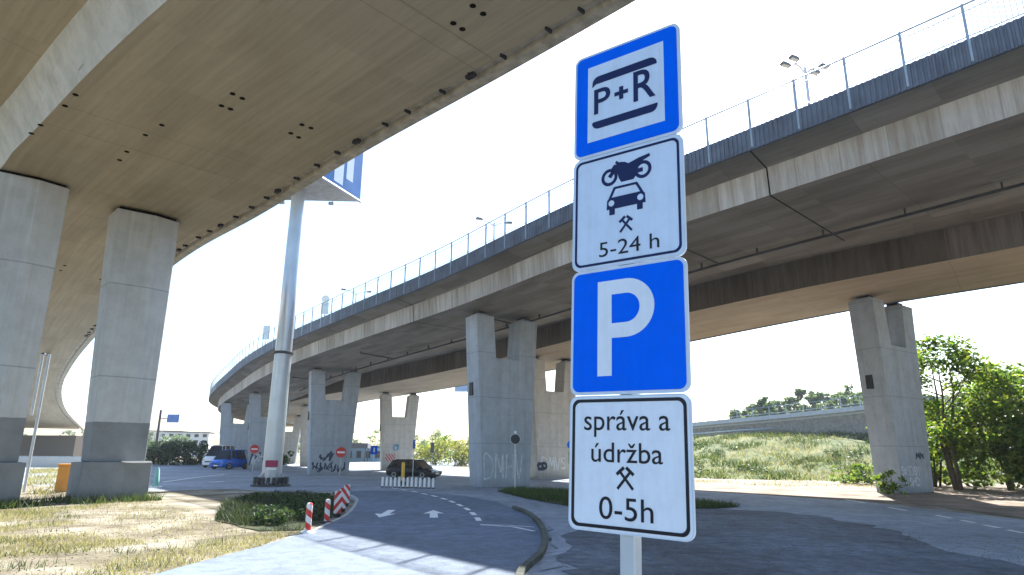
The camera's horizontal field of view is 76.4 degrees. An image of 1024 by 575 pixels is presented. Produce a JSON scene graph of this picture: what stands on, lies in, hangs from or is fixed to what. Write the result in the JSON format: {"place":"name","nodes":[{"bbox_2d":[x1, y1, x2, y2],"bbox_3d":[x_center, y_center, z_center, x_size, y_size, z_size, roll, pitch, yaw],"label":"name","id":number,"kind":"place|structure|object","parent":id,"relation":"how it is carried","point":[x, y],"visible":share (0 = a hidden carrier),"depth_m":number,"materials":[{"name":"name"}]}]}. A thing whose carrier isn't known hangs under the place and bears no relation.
{"place":"outdoors","nodes":[
{"label":"outdoors","id":0,"kind":"place"},
{"bbox_2d":[152,491,541,574],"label":"road","id":1,"kind":"structure","parent":0,"point":[409,536],"depth_m":13.19,"materials":[{"name":"grey asphalt"}]},
{"bbox_2d":[300,503,314,532],"bbox_3d":[-4.731,5.354,15.135,0.340,0.660,0.340,1,-14,0],"label":"delineator post","id":2,"kind":"object","parent":1,"relation":"on","point":[309,509],"visible":1,"depth_m":15.08,"materials":[{"name":"white paint"}]},
{"bbox_2d":[375,510,394,516],"bbox_3d":[-3.870,6.942,19.981,0.660,0.001,2.603,1,-14,0],"label":"road arrow","id":3,"kind":"object","parent":1,"relation":"on","point":[387,513],"visible":1,"depth_m":19.77,"materials":[{"name":"paint"}]},
{"bbox_2d":[426,510,440,517],"bbox_3d":[-2.420,6.966,20.026,0.655,0.001,2.596,1,-14,0],"label":"road arrow","id":4,"kind":"object","parent":1,"relation":"on","point":[433,513],"visible":1,"depth_m":20.07,"materials":[{"name":"paint"}]},
{"bbox_2d":[394,488,481,520],"bbox_3d":[-3.258,8.655,26.633,1.100,0.001,18.406,5,-15,-17],"label":"lane line","id":5,"kind":"object","parent":1,"relation":"on","point":[476,518],"visible":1,"depth_m":22.03,"materials":[{"name":"paint"}]},
{"bbox_2d":[512,506,547,574],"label":"kerb","id":6,"kind":"structure","parent":1,"relation":"on","point":[524,567],"depth_m":12.30,"materials":[{"name":"concrete"}]},
{"bbox_2d":[455,385,466,391],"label":"direction sign","id":7,"kind":"object","parent":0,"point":[461,389],"visible":0.03,"depth_m":77.25,"materials":[{"name":"metal"}]},
{"bbox_2d":[0,453,1023,574],"bbox_3d":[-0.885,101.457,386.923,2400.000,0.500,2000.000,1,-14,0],"label":"ground","id":8,"kind":"structure","parent":0,"point":[204,503],"depth_m":15.54,"materials":[{"name":"soil"}]},
{"bbox_2d":[0,169,69,503],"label":"bridge column","id":9,"kind":"structure","parent":8,"relation":"on","point":[32,212],"depth_m":22.57,"materials":[{"name":"grey concrete"}]},
{"bbox_2d":[0,0,635,429],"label":"viaduct","id":10,"kind":"object","parent":9,"relation":"on","point":[202,122],"visible":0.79,"depth_m":18.70,"materials":[{"name":"concrete"}]},
{"bbox_2d":[22,334,89,491],"bbox_3d":[-28.819,6.877,41.995,2.951,10.380,35.067,10,-17,-34],"label":"downpipe","id":11,"kind":"object","parent":10,"relation":"attached to","point":[38,410],"visible":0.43,"depth_m":27.08,"materials":[{"name":"metal"}]},
{"bbox_2d":[65,377,85,415],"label":"bridge railing","id":12,"kind":"object","parent":10,"relation":"on","point":[78,404],"visible":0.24,"depth_m":82.01,"materials":[{"name":"white paint"}]},
{"bbox_2d":[19,435,83,455],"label":"abutment","id":13,"kind":"object","parent":8,"relation":"on","point":[58,445],"visible":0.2,"depth_m":89.05,"materials":[{"name":"concrete"}]},
{"bbox_2d":[54,464,70,491],"bbox_3d":[-20.095,8.577,29.303,0.660,1.220,0.540,3,-15,-11],"label":"grit bin","id":14,"kind":"object","parent":8,"relation":"on","point":[62,476],"visible":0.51,"depth_m":29.05,"materials":[{"name":"orange plastic"}]},
{"bbox_2d":[57,471,69,484],"bbox_3d":[-20.042,8.505,29.059,0.400,0.600,0.020,3,-15,-11],"label":"door","id":15,"kind":"structure","parent":14,"relation":"in","point":[63,475],"depth_m":29.05,"materials":[{"name":"orange plastic"}]},
{"bbox_2d":[0,491,165,508],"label":"weeds","id":16,"kind":"object","parent":8,"relation":"on","point":[23,502],"visible":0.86,"depth_m":22.94,"materials":[{"name":"green plant"}]},
{"bbox_2d":[66,206,178,502],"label":"bridge column","id":17,"kind":"structure","parent":8,"relation":"on","point":[139,253],"depth_m":25.26,"materials":[{"name":"grey concrete"}]},
{"bbox_2d":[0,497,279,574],"bbox_3d":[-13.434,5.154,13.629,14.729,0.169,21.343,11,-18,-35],"label":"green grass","id":18,"kind":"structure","parent":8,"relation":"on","point":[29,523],"depth_m":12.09,"materials":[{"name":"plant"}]},
{"bbox_2d":[0,501,295,574],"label":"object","id":19,"kind":"object","parent":8,"relation":"on","point":[122,534],"visible":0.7,"depth_m":14.98,"materials":[{"name":"plant"}]},
{"bbox_2d":[0,496,300,574],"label":"dry grass","id":20,"kind":"structure","parent":8,"relation":"on","point":[223,547],"depth_m":13.11,"materials":[{"name":"plant"}]},
{"bbox_2d":[147,431,166,446],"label":"distant tree","id":21,"kind":"object","parent":8,"relation":"on","point":[150,440],"visible":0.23,"depth_m":192.08,"materials":[{"name":"green plant"}]},
{"bbox_2d":[146,440,182,464],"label":"bush","id":22,"kind":"object","parent":8,"relation":"on","point":[150,449],"visible":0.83,"depth_m":86.60,"materials":[{"name":"green plant"}]},
{"bbox_2d":[153,410,179,458],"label":"direction sign","id":23,"kind":"object","parent":8,"relation":"on","point":[172,418],"visible":0.83,"depth_m":109.64,"materials":[{"name":"metal"}]},
{"bbox_2d":[147,430,187,448],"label":"apartment building","id":24,"kind":"structure","parent":8,"relation":"on","point":[154,431],"depth_m":272.42,"materials":[{"name":"white glass"}]},
{"bbox_2d":[152,439,192,464],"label":"bush","id":25,"kind":"object","parent":8,"relation":"on","point":[178,461],"visible":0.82,"depth_m":87.45,"materials":[{"name":"green plant"}]},
{"bbox_2d":[167,434,193,443],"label":"distant tree","id":26,"kind":"object","parent":8,"relation":"on","point":[177,437],"visible":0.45,"depth_m":189.20,"materials":[{"name":"green plant"}]},
{"bbox_2d":[158,431,214,456],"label":"apartment building","id":27,"kind":"structure","parent":8,"relation":"on","point":[198,437],"depth_m":239.57,"materials":[{"name":"white glass"}]},
{"bbox_2d":[171,439,205,464],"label":"bush","id":28,"kind":"object","parent":8,"relation":"on","point":[196,450],"visible":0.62,"depth_m":89.86,"materials":[{"name":"green plant"}]},
{"bbox_2d":[213,489,342,530],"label":"grass verge","id":29,"kind":"object","parent":8,"relation":"on","point":[269,526],"depth_m":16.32,"materials":[{"name":"plant"}]},
{"bbox_2d":[239,490,334,524],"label":"verge weeds","id":30,"kind":"object","parent":29,"relation":"on","point":[287,509],"visible":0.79,"depth_m":19.35,"materials":[{"name":"green plant"}]},
{"bbox_2d":[282,450,294,464],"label":"bush","id":31,"kind":"object","parent":8,"relation":"on","point":[285,458],"visible":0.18,"depth_m":95.27,"materials":[{"name":"green plant"}]},
{"bbox_2d":[224,491,358,530],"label":"kerb","id":32,"kind":"structure","parent":8,"relation":"on","point":[344,515],"depth_m":20.47,"materials":[{"name":"concrete"}]},
{"bbox_2d":[320,499,332,523],"bbox_3d":[-4.900,5.926,17.248,0.340,0.600,0.340,1,-14,0],"label":"delineator post","id":33,"kind":"object","parent":8,"relation":"on","point":[327,510],"visible":0.98,"depth_m":17.19,"materials":[{"name":"plastic"}]},
{"bbox_2d":[333,491,341,516],"bbox_3d":[-5.052,6.274,18.848,0.210,0.720,0.220,8,-16,-28],"label":"marker board","id":34,"kind":"object","parent":8,"relation":"on","point":[337,503],"visible":0.99,"depth_m":18.83,"materials":[{"name":"plastic"}]},
{"bbox_2d":[340,488,346,511],"bbox_3d":[-5.347,6.698,20.509,0.210,0.720,0.220,7,-16,-25],"label":"marker board","id":35,"kind":"object","parent":8,"relation":"on","point":[344,490],"visible":0.74,"depth_m":20.52,"materials":[{"name":"plastic"}]},
{"bbox_2d":[344,484,349,505],"bbox_3d":[-5.790,7.274,22.766,0.210,0.720,0.220,5,-15,-17],"label":"marker board","id":36,"kind":"object","parent":8,"relation":"on","point":[347,486],"visible":0.72,"depth_m":22.77,"materials":[{"name":"plastic"}]},
{"bbox_2d":[350,446,379,461],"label":"building","id":37,"kind":"structure","parent":8,"relation":"on","point":[357,454],"depth_m":140.94,"materials":[{"name":"grey concrete"}]},
{"bbox_2d":[366,428,379,445],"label":"distant tree","id":38,"kind":"object","parent":8,"relation":"on","point":[372,436],"visible":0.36,"depth_m":215.37,"materials":[{"name":"green plant"}]},
{"bbox_2d":[414,439,446,464],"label":"bush","id":39,"kind":"object","parent":8,"relation":"on","point":[425,453],"visible":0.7,"depth_m":103.91,"materials":[{"name":"green plant"}]},
{"bbox_2d":[428,436,468,465],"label":"bush","id":40,"kind":"object","parent":8,"relation":"on","point":[464,451],"visible":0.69,"depth_m":99.94,"materials":[{"name":"green plant"}]},
{"bbox_2d":[694,478,947,504],"bbox_3d":[32.071,11.040,34.718,56.900,0.001,27.931,-4,-15,17],"label":"dirt strip","id":41,"kind":"object","parent":8,"relation":"on","point":[842,491],"visible":0.44,"depth_m":36.58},
{"bbox_2d":[696,478,908,495],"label":"dirt grass","id":42,"kind":"structure","parent":41,"relation":"on","point":[775,483],"depth_m":42.30,"materials":[{"name":"plant"}]},
{"bbox_2d":[829,463,875,484],"bbox_3d":[23.530,12.794,44.685,3.208,1.743,3.300,-1,-14,5],"label":"shrub","id":43,"kind":"object","parent":41,"relation":"on","point":[859,470],"visible":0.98,"depth_m":44.68,"materials":[{"name":"green plant"}]},
{"bbox_2d":[848,295,933,493],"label":"bridge pier","id":44,"kind":"structure","parent":41,"relation":"on","point":[884,338],"depth_m":35.49,"materials":[{"name":"concrete"}]},
{"bbox_2d":[873,470,910,495],"bbox_3d":[18.265,9.490,31.379,1.727,1.435,1.508,10,-17,-33],"label":"shrub","id":45,"kind":"object","parent":41,"relation":"on","point":[884,484],"visible":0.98,"depth_m":31.40,"materials":[{"name":"green plant"}]},
{"bbox_2d":[904,484,1023,517],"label":"bush soil","id":46,"kind":"object","parent":8,"relation":"on","point":[999,499],"visible":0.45,"depth_m":29.42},
{"bbox_2d":[866,400,993,486],"bbox_3d":[27.553,10.141,42.335,5.630,5.803,7.273,9,-17,-30],"label":"bush","id":47,"kind":"object","parent":46,"relation":"on","point":[937,462],"visible":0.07,"depth_m":41.72,"materials":[{"name":"green plant"}]},
{"bbox_2d":[916,333,1018,489],"bbox_3d":[25.576,7.226,38.492,7.178,9.510,6.262,-6,-16,23],"label":"young tree","id":48,"kind":"object","parent":46,"relation":"on","point":[973,372],"visible":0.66,"depth_m":37.60,"materials":[{"name":"green plant"}]},
{"bbox_2d":[942,459,999,486],"bbox_3d":[30.346,12.302,43.052,3.099,1.999,3.246,9,-17,-30],"label":"shrub","id":49,"kind":"object","parent":46,"relation":"on","point":[990,482],"visible":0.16,"depth_m":42.39,"materials":[{"name":"green plant"}]},
{"bbox_2d":[930,362,1023,489],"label":"bush","id":50,"kind":"object","parent":46,"relation":"on","point":[1016,392],"visible":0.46,"depth_m":37.96,"materials":[{"name":"green plant"}]},
{"bbox_2d":[968,359,1023,482],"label":"bush","id":51,"kind":"object","parent":46,"relation":"on","point":[1017,376],"visible":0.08,"depth_m":42.24,"materials":[{"name":"green plant"}]},
{"bbox_2d":[986,422,1023,487],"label":"bush","id":52,"kind":"object","parent":46,"relation":"on","point":[1015,453],"visible":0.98,"depth_m":35.94,"materials":[{"name":"green plant"}]},
{"bbox_2d":[22,460,1023,574],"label":"plaza","id":53,"kind":"structure","parent":0,"point":[928,525],"depth_m":26.27,"materials":[{"name":"grey asphalt"}]},
{"bbox_2d":[23,467,61,495],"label":"back grass","id":54,"kind":"structure","parent":53,"relation":"on","point":[49,470],"depth_m":39.76,"materials":[{"name":"plant"}]},
{"bbox_2d":[18,456,80,466],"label":"barrier wall","id":55,"kind":"structure","parent":53,"relation":"on","point":[45,461],"depth_m":71.15,"materials":[{"name":"concrete"}]},
{"bbox_2d":[149,467,162,487],"bbox_3d":[-18.356,9.809,33.597,0.500,1.000,0.500,1,-14,0],"label":"marker cone","id":56,"kind":"object","parent":53,"relation":"on","point":[155,483],"visible":0.86,"depth_m":33.48,"materials":[{"name":"teal plastic"}]},
{"bbox_2d":[176,440,208,464],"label":"bush","id":57,"kind":"object","parent":53,"relation":"on","point":[205,444],"visible":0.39,"depth_m":92.28,"materials":[{"name":"green plant"}]},
{"bbox_2d":[202,445,234,466],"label":"parked van","id":58,"kind":"object","parent":53,"relation":"on","point":[213,452],"visible":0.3,"depth_m":77.17,"materials":[{"name":"white metal"}]},
{"bbox_2d":[209,450,247,468],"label":"parked car","id":59,"kind":"object","parent":53,"relation":"on","point":[228,459],"visible":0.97,"depth_m":70.12,"materials":[{"name":"blue metal"}]},
{"bbox_2d":[219,402,248,449],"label":"bridge pier","id":60,"kind":"structure","parent":53,"relation":"on","point":[234,434],"depth_m":84.41,"materials":[{"name":"concrete"}]},
{"bbox_2d":[250,445,258,470],"bbox_3d":[-25.388,16.741,63.891,0.840,2.520,0.112,6,-15,-20],"label":"no entry sign","id":61,"kind":"object","parent":53,"relation":"on","point":[254,448],"visible":0.91,"depth_m":64.03,"materials":[{"name":"metal"}]},
{"bbox_2d":[247,392,290,468],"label":"bridge pier","id":62,"kind":"structure","parent":53,"relation":"on","point":[257,425],"depth_m":72.05,"materials":[{"name":"concrete"}]},
{"bbox_2d":[283,415,300,463],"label":"bridge pier","id":63,"kind":"structure","parent":53,"relation":"on","point":[291,441],"depth_m":108.50,"materials":[{"name":"concrete"}]},
{"bbox_2d":[300,405,307,465],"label":"bridge pier","id":64,"kind":"structure","parent":53,"relation":"on","point":[304,436],"depth_m":88.58,"materials":[{"name":"concrete"}]},
{"bbox_2d":[250,153,363,486],"bbox_3d":[-14.008,-1.481,35.699,8.758,24.188,9.361,1,-14,0],"label":"billboard mast","id":65,"kind":"object","parent":53,"relation":"on","point":[343,182],"visible":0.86,"depth_m":37.95,"materials":[{"name":"metal"}]},
{"bbox_2d":[307,368,360,474],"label":"bridge pier","id":66,"kind":"structure","parent":53,"relation":"on","point":[331,424],"depth_m":56.59,"materials":[{"name":"concrete"}]},
{"bbox_2d":[336,447,345,475],"bbox_3d":[-14.061,14.244,53.279,0.840,2.270,0.112,4,-15,-14],"label":"no entry sign","id":67,"kind":"object","parent":53,"relation":"on","point":[340,452],"visible":1,"depth_m":53.40,"materials":[{"name":"metal"}]},
{"bbox_2d":[352,443,370,461],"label":"canopy","id":68,"kind":"object","parent":53,"relation":"on","point":[362,445],"visible":0.4,"depth_m":134.40,"materials":[{"name":"metal"}]},
{"bbox_2d":[370,446,376,472],"bbox_3d":[-13.010,16.120,61.013,0.620,2.500,0.100,3,-15,-11],"label":"road sign","id":69,"kind":"object","parent":53,"relation":"on","point":[373,451],"visible":0.82,"depth_m":61.15,"materials":[{"name":"metal"}]},
{"bbox_2d":[385,452,394,460],"bbox_3d":[-10.329,14.906,54.988,0.850,1.900,0.078,3,-15,-10],"label":"warning board","id":70,"kind":"object","parent":53,"relation":"on","point":[390,457],"visible":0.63,"depth_m":55.08,"materials":[{"name":"metal"}]},
{"bbox_2d":[380,392,418,469],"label":"bridge pier","id":71,"kind":"structure","parent":53,"relation":"on","point":[400,431],"depth_m":73.60,"materials":[{"name":"concrete"}]},
{"bbox_2d":[287,195,1023,419],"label":"viaduct","id":72,"kind":"object","parent":71,"relation":"on","point":[976,248],"visible":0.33,"depth_m":35.27,"materials":[{"name":"grey concrete"}]},
{"bbox_2d":[475,217,512,239],"bbox_3d":[-1.491,-1.509,52.006,3.169,8.364,0.284,6,-15,-19],"label":"street lamp","id":73,"kind":"object","parent":72,"relation":"on","point":[481,219],"visible":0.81,"depth_m":52.80,"materials":[{"name":"grey metal"}]},
{"bbox_2d":[400,462,405,484],"bbox_3d":[-6.491,11.071,38.715,0.400,1.300,0.390,1,-14,0],"label":"yellow post","id":74,"kind":"object","parent":53,"relation":"on","point":[403,470],"visible":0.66,"depth_m":38.67,"materials":[{"name":"paint"}]},
{"bbox_2d":[386,459,441,478],"bbox_3d":[-7.231,13.430,48.148,3.922,1.397,2.000,-5,-15,21],"label":"parked car","id":75,"kind":"object","parent":53,"relation":"on","point":[422,469],"visible":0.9,"depth_m":47.63,"materials":[{"name":"black metal"}]},
{"bbox_2d":[418,429,447,460],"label":"bush","id":76,"kind":"object","parent":53,"relation":"on","point":[437,435],"visible":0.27,"depth_m":146.54,"materials":[{"name":"green plant"}]},
{"bbox_2d":[417,435,461,464],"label":"bush","id":77,"kind":"object","parent":53,"relation":"on","point":[448,452],"visible":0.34,"depth_m":108.61,"materials":[{"name":"green plant"}]},
{"bbox_2d":[448,437,468,462],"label":"bush","id":78,"kind":"object","parent":53,"relation":"on","point":[466,444],"visible":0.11,"depth_m":104.19,"materials":[{"name":"green plant"}]},
{"bbox_2d":[466,311,536,486],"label":"bridge pier","id":79,"kind":"structure","parent":53,"relation":"on","point":[500,392],"depth_m":38.08,"materials":[{"name":"concrete"}]},
{"bbox_2d":[209,16,1023,426],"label":"viaduct","id":80,"kind":"object","parent":79,"relation":"on","point":[943,134],"visible":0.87,"depth_m":24.65,"materials":[{"name":"concrete"}]},
{"bbox_2d":[262,325,269,344],"bbox_3d":[-24.478,5.569,64.567,0.800,3.604,0.149,-4,-15,17],"label":"road sign","id":81,"kind":"object","parent":80,"relation":"on","point":[266,329],"visible":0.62,"depth_m":64.78,"materials":[{"name":"metal"}]},
{"bbox_2d":[321,295,329,315],"bbox_3d":[-15.002,2.088,52.066,0.660,3.013,0.135,1,-14,0],"label":"road sign","id":82,"kind":"object","parent":80,"relation":"on","point":[325,298],"visible":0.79,"depth_m":52.19,"materials":[{"name":"metal"}]},
{"bbox_2d":[210,0,1023,393],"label":"bridge railing","id":83,"kind":"object","parent":80,"relation":"on","point":[560,194],"visible":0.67,"depth_m":23.30,"materials":[{"name":"grey metal"}]},
{"bbox_2d":[779,54,829,103],"bbox_3d":[13.991,-6.844,30.180,2.348,8.105,0.815,6,-15,-19],"label":"street lamp","id":84,"kind":"object","parent":80,"relation":"on","point":[791,57],"visible":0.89,"depth_m":31.00,"materials":[{"name":"grey metal"}]},
{"bbox_2d":[510,431,519,487],"bbox_3d":[0.172,9.429,35.632,0.580,3.060,0.103,0,-14,0],"label":"road sign","id":85,"kind":"object","parent":53,"relation":"on","point":[515,438],"visible":0.94,"depth_m":35.81,"materials":[{"name":"metal"}]},
{"bbox_2d":[530,356,575,478],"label":"bridge pier","id":86,"kind":"structure","parent":53,"relation":"on","point":[550,435],"depth_m":51.33,"materials":[{"name":"concrete"}]},
{"bbox_2d":[502,491,725,507],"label":"grass island","id":87,"kind":"structure","parent":53,"relation":"on","point":[553,502],"depth_m":25.08,"materials":[{"name":"plant"}]},
{"bbox_2d":[568,23,695,574],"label":"road sign","id":88,"kind":"object","parent":53,"relation":"on","point":[631,467],"visible":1,"depth_m":2.53,"materials":[{"name":"metal"}]},
{"bbox_2d":[844,499,1023,532],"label":"edge line","id":89,"kind":"object","parent":53,"relation":"on","point":[949,517],"visible":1,"depth_m":19.16,"materials":[{"name":"paint"}]},
{"bbox_2d":[23,0,1023,454],"label":"sky","id":90,"kind":"structure","parent":0,"point":[508,142],"materials":[{"name":"white"}]},
{"bbox_2d":[526,504,576,570],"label":"verge path","id":91,"kind":"structure","parent":0,"point":[554,517],"depth_m":16.50,"materials":[{"name":"concrete"}]},
{"bbox_2d":[497,484,738,507],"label":"island grass","id":92,"kind":"structure","parent":0,"point":[546,494],"depth_m":27.46,"materials":[{"name":"plant"}]},
{"bbox_2d":[541,508,1023,574],"bbox_3d":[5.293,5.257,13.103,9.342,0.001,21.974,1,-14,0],"label":"rough asphalt","id":93,"kind":"structure","parent":0,"point":[584,554],"depth_m":12.56,"materials":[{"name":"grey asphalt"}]},
{"bbox_2d":[693,423,1017,483],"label":"grass bank","id":94,"kind":"structure","parent":0,"point":[848,440],"depth_m":63.79,"materials":[{"name":"plant"}]},
{"bbox_2d":[693,428,772,434],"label":"crash barrier","id":95,"kind":"object","parent":94,"relation":"on","point":[732,431],"visible":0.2,"depth_m":81.16,"materials":[{"name":"metal"}]},
{"bbox_2d":[728,408,744,418],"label":"poplar","id":96,"kind":"object","parent":94,"relation":"on","point":[733,413],"visible":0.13,"depth_m":108.69,"materials":[{"name":"green plant"}]},
{"bbox_2d":[744,403,765,415],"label":"poplar","id":97,"kind":"object","parent":94,"relation":"on","point":[751,405],"visible":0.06,"depth_m":116.04,"materials":[{"name":"green plant"}]},
{"bbox_2d":[748,396,777,416],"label":"poplar","id":98,"kind":"object","parent":94,"relation":"on","point":[760,402],"visible":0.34,"depth_m":105.67,"materials":[{"name":"green plant"}]},
{"bbox_2d":[766,400,785,414],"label":"poplar","id":99,"kind":"object","parent":94,"relation":"on","point":[777,402],"visible":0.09,"depth_m":116.57,"materials":[{"name":"green plant"}]},
{"bbox_2d":[781,396,802,413],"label":"poplar","id":100,"kind":"object","parent":94,"relation":"on","point":[794,406],"visible":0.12,"depth_m":115.37,"materials":[{"name":"green plant"}]},
{"bbox_2d":[788,388,820,412],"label":"poplar","id":101,"kind":"object","parent":94,"relation":"on","point":[799,393],"visible":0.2,"depth_m":113.37,"materials":[{"name":"green plant"}]},
{"bbox_2d":[804,391,834,411],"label":"poplar","id":102,"kind":"object","parent":94,"relation":"on","point":[817,396],"visible":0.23,"depth_m":110.33,"materials":[{"name":"green plant"}]},
{"bbox_2d":[693,396,956,436],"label":"ramp bridge","id":103,"kind":"structure","parent":94,"relation":"on","point":[850,419],"depth_m":76.88,"materials":[{"name":"concrete"}]},
{"bbox_2d":[693,395,861,421],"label":"ramp railing","id":104,"kind":"object","parent":103,"relation":"on","point":[769,413],"visible":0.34,"depth_m":78.41,"materials":[{"name":"metal"}]},
{"bbox_2d":[815,392,838,409],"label":"poplar","id":105,"kind":"object","parent":94,"relation":"on","point":[827,398],"visible":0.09,"depth_m":113.68,"materials":[{"name":"green plant"}]},
{"bbox_2d":[824,393,839,409],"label":"poplar","id":106,"kind":"object","parent":94,"relation":"on","point":[835,397],"visible":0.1,"depth_m":120.43,"materials":[{"name":"green plant"}]},
{"bbox_2d":[693,432,978,474],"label":"bank weeds","id":107,"kind":"object","parent":94,"relation":"on","point":[751,468],"visible":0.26,"depth_m":60.60,"materials":[{"name":"green plant"}]},
{"bbox_2d":[838,390,859,407],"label":"poplar","id":108,"kind":"object","parent":94,"relation":"on","point":[845,392],"visible":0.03,"depth_m":109.57,"materials":[{"name":"green plant"}]},
{"bbox_2d":[838,384,863,407],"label":"poplar","id":109,"kind":"object","parent":94,"relation":"on","point":[845,399],"visible":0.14,"depth_m":107.21,"materials":[{"name":"green plant"}]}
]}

